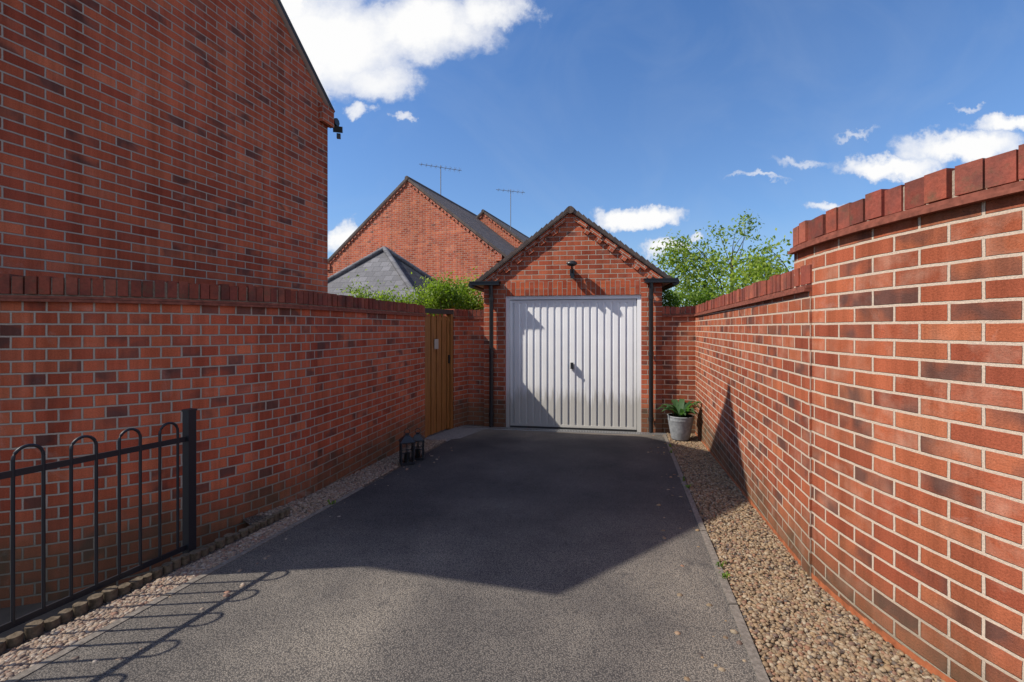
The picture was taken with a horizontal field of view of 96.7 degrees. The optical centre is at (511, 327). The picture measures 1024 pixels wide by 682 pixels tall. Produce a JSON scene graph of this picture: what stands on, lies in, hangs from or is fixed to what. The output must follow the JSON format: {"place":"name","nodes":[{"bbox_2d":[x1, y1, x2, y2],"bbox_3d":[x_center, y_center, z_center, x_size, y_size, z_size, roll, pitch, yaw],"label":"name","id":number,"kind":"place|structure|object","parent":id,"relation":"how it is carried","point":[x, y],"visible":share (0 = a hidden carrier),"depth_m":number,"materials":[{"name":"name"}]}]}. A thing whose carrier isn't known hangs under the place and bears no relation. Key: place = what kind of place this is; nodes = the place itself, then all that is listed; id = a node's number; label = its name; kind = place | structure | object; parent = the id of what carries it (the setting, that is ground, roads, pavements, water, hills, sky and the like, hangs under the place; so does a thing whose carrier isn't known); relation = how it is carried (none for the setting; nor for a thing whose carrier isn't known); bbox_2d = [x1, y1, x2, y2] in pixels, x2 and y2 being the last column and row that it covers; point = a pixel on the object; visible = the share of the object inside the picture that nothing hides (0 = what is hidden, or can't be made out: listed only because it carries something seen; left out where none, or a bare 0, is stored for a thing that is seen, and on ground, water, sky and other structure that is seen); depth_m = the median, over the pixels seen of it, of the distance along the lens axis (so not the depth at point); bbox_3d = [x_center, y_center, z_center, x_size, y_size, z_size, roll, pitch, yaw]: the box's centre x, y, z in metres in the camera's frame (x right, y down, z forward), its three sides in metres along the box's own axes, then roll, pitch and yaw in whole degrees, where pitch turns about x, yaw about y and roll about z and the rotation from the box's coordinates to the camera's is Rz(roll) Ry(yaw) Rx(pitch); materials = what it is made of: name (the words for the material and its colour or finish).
{"place":"outdoors","nodes":[
{"label":"outdoors","id":0,"kind":"place"},
{"bbox_2d":[0,427,628,638],"bbox_3d":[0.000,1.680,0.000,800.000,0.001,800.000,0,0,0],"label":"ground","id":1,"kind":"structure","parent":0,"point":[21,610],"depth_m":2.69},
{"bbox_2d":[0,0,342,292],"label":"neighbour house","id":2,"kind":"structure","parent":1,"relation":"on","point":[168,140],"depth_m":3.97,"materials":[{"name":"brick"}]},
{"bbox_2d":[0,274,426,607],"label":"boundary wall","id":3,"kind":"structure","parent":1,"relation":"on","point":[290,395],"depth_m":3.13,"materials":[{"name":"brick"}]},
{"bbox_2d":[336,269,435,314],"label":"shrubs over wall","id":4,"kind":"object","parent":1,"relation":"on","point":[384,297],"visible":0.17,"depth_m":7.63,"materials":[{"name":"green plant"}]},
{"bbox_2d":[328,246,462,315],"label":"hipped outbuilding","id":5,"kind":"structure","parent":1,"relation":"on","point":[386,265],"depth_m":13.28,"materials":[{"name":"grey stone"}]},
{"bbox_2d":[328,162,514,305],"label":"house","id":6,"kind":"structure","parent":1,"relation":"on","point":[427,230],"depth_m":17.15,"materials":[{"name":"brick"},{"name":"dark brown roof tile"}]},
{"bbox_2d":[395,266,483,316],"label":"shrubs behind gate","id":7,"kind":"object","parent":1,"relation":"on","point":[443,294],"visible":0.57,"depth_m":8.07,"materials":[{"name":"green plant"}]},
{"bbox_2d":[444,309,483,427],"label":"brick wall","id":8,"kind":"structure","parent":1,"relation":"on","point":[468,367],"depth_m":7.58,"materials":[{"name":"red brick"}]},
{"bbox_2d":[424,308,452,437],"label":"garden gate","id":9,"kind":"structure","parent":8,"relation":"attached to","point":[438,373],"depth_m":6.95,"materials":[{"name":"brown wood"}]},
{"bbox_2d":[0,425,931,681],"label":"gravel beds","id":10,"kind":"object","parent":1,"relation":"on","point":[251,520],"visible":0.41,"depth_m":2.55,"materials":[{"name":"brown gravel"}]},
{"bbox_2d":[0,507,289,653],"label":"log roll edging","id":11,"kind":"object","parent":10,"relation":"on","point":[34,629],"visible":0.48,"depth_m":2.37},
{"bbox_2d":[0,408,196,632],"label":"bow top railing","id":12,"kind":"object","parent":11,"relation":"attached to","point":[187,439],"visible":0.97,"depth_m":2.42,"materials":[{"name":"black metal"}]},
{"bbox_2d":[0,437,449,681],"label":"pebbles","id":13,"kind":"object","parent":10,"relation":"on","point":[22,658],"visible":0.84,"depth_m":2.48,"materials":[{"name":"beige gravel"}]},
{"bbox_2d":[5,434,769,681],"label":"kerb edging","id":14,"kind":"object","parent":10,"relation":"on","point":[757,664],"visible":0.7,"depth_m":2.30,"materials":[{"name":"concrete"}]},
{"bbox_2d":[399,428,415,465],"bbox_3d":[-1.171,1.321,5.080,0.168,0.387,0.168,0,0,-20],"label":"lantern","id":15,"kind":"object","parent":10,"relation":"on","point":[407,442],"visible":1,"depth_m":5.02,"materials":[{"name":"black paint"}]},
{"bbox_2d":[327,444,729,577],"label":"fallen leaves and weeds","id":16,"kind":"object","parent":10,"relation":"on","point":[723,574],"visible":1,"depth_m":2.66,"materials":[{"name":"green plant"}]},
{"bbox_2d":[666,433,944,681],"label":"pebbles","id":17,"kind":"object","parent":10,"relation":"on","point":[783,668],"visible":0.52,"depth_m":2.25,"materials":[{"name":"beige gravel"}]},
{"bbox_2d":[658,399,700,440],"bbox_3d":[2.441,1.308,6.487,0.659,0.555,0.513,0,0,31],"label":"planter","id":18,"kind":"object","parent":17,"relation":"on","point":[680,420],"visible":0.99,"depth_m":6.36,"materials":[{"name":"grey stone"}]},
{"bbox_2d":[476,188,528,247],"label":"house","id":19,"kind":"structure","parent":1,"relation":"on","point":[514,237],"depth_m":22.03,"materials":[{"name":"red brick"}]},
{"bbox_2d":[468,206,679,432],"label":"garage","id":20,"kind":"structure","parent":1,"relation":"on","point":[535,264],"depth_m":7.22,"materials":[{"name":"brick"}]},
{"bbox_2d":[567,260,576,278],"bbox_3d":[0.937,-0.909,7.144,0.168,0.277,0.166,0,0,0],"label":"security light","id":21,"kind":"object","parent":20,"relation":"attached to","point":[571,263],"visible":1,"depth_m":7.10,"materials":[{"name":"black plastic"}]},
{"bbox_2d":[506,295,640,431],"bbox_3d":[0.956,0.560,7.259,2.135,2.140,0.085,0,0,9],"label":"garage door","id":22,"kind":"structure","parent":20,"relation":"attached to","point":[569,364],"depth_m":7.27,"materials":[{"name":"white metal"}]},
{"bbox_2d":[662,279,724,306],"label":"shrubs","id":23,"kind":"object","parent":1,"relation":"on","point":[673,299],"visible":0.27,"depth_m":8.18,"materials":[{"name":"green plant"}]},
{"bbox_2d":[648,209,793,305],"bbox_3d":[4.878,-0.534,10.720,3.628,4.344,4.110,0,0,0],"label":"tree","id":24,"kind":"object","parent":1,"relation":"on","point":[681,267],"visible":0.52,"depth_m":10.30,"materials":[{"name":"green plant"}]},
{"bbox_2d":[662,264,811,576],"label":"boundary wall","id":25,"kind":"structure","parent":1,"relation":"on","point":[737,364],"depth_m":3.55,"materials":[{"name":"brick"}]},
{"bbox_2d":[698,228,793,298],"bbox_3d":[4.263,-0.063,7.394,2.822,3.398,2.682,0,0,0],"label":"shrub","id":26,"kind":"object","parent":1,"relation":"on","point":[746,280],"visible":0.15,"depth_m":7.03,"materials":[{"name":"green plant"}]},
{"bbox_2d":[788,144,1023,681],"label":"curved garden wall","id":27,"kind":"structure","parent":1,"relation":"on","point":[917,420],"depth_m":1.81,"materials":[{"name":"brick"}]},
{"bbox_2d":[17,429,757,681],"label":"driveway","id":28,"kind":"structure","parent":0,"point":[490,555],"depth_m":2.40,"materials":[{"name":"grey asphalt"}]},
{"bbox_2d":[53,450,452,662],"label":"stray pebbles","id":29,"kind":"object","parent":28,"relation":"on","point":[226,594],"visible":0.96,"depth_m":2.35,"materials":[{"name":"beige stone"}]},
{"bbox_2d":[412,428,424,459],"bbox_3d":[-1.097,1.348,5.300,0.152,0.354,0.152,0,0,-6],"label":"lantern","id":30,"kind":"object","parent":28,"relation":"on","point":[419,438],"visible":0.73,"depth_m":5.24,"materials":[{"name":"black paint"}]},
{"bbox_2d":[455,426,666,434],"bbox_3d":[0.707,1.619,7.130,3.304,0.022,0.134,0,0,9],"label":"threshold strip","id":31,"kind":"object","parent":28,"relation":"on","point":[558,430],"visible":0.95,"depth_m":7.10,"materials":[{"name":"black"}]},
{"bbox_2d":[648,435,754,680],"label":"stray pebbles","id":32,"kind":"object","parent":28,"relation":"on","point":[738,642],"visible":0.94,"depth_m":2.04,"materials":[{"name":"beige stone"}]},
{"bbox_2d":[425,425,487,440],"bbox_3d":[-0.811,1.603,6.938,0.500,0.030,1.176,0,0,23],"label":"gate threshold","id":33,"kind":"object","parent":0,"point":[454,433],"visible":0.8,"depth_m":6.86,"materials":[{"name":"grey concrete"}]},
{"bbox_2d":[281,0,1023,306],"label":"sky","id":34,"kind":"structure","parent":0,"point":[648,119],"materials":[{"name":"blue"}]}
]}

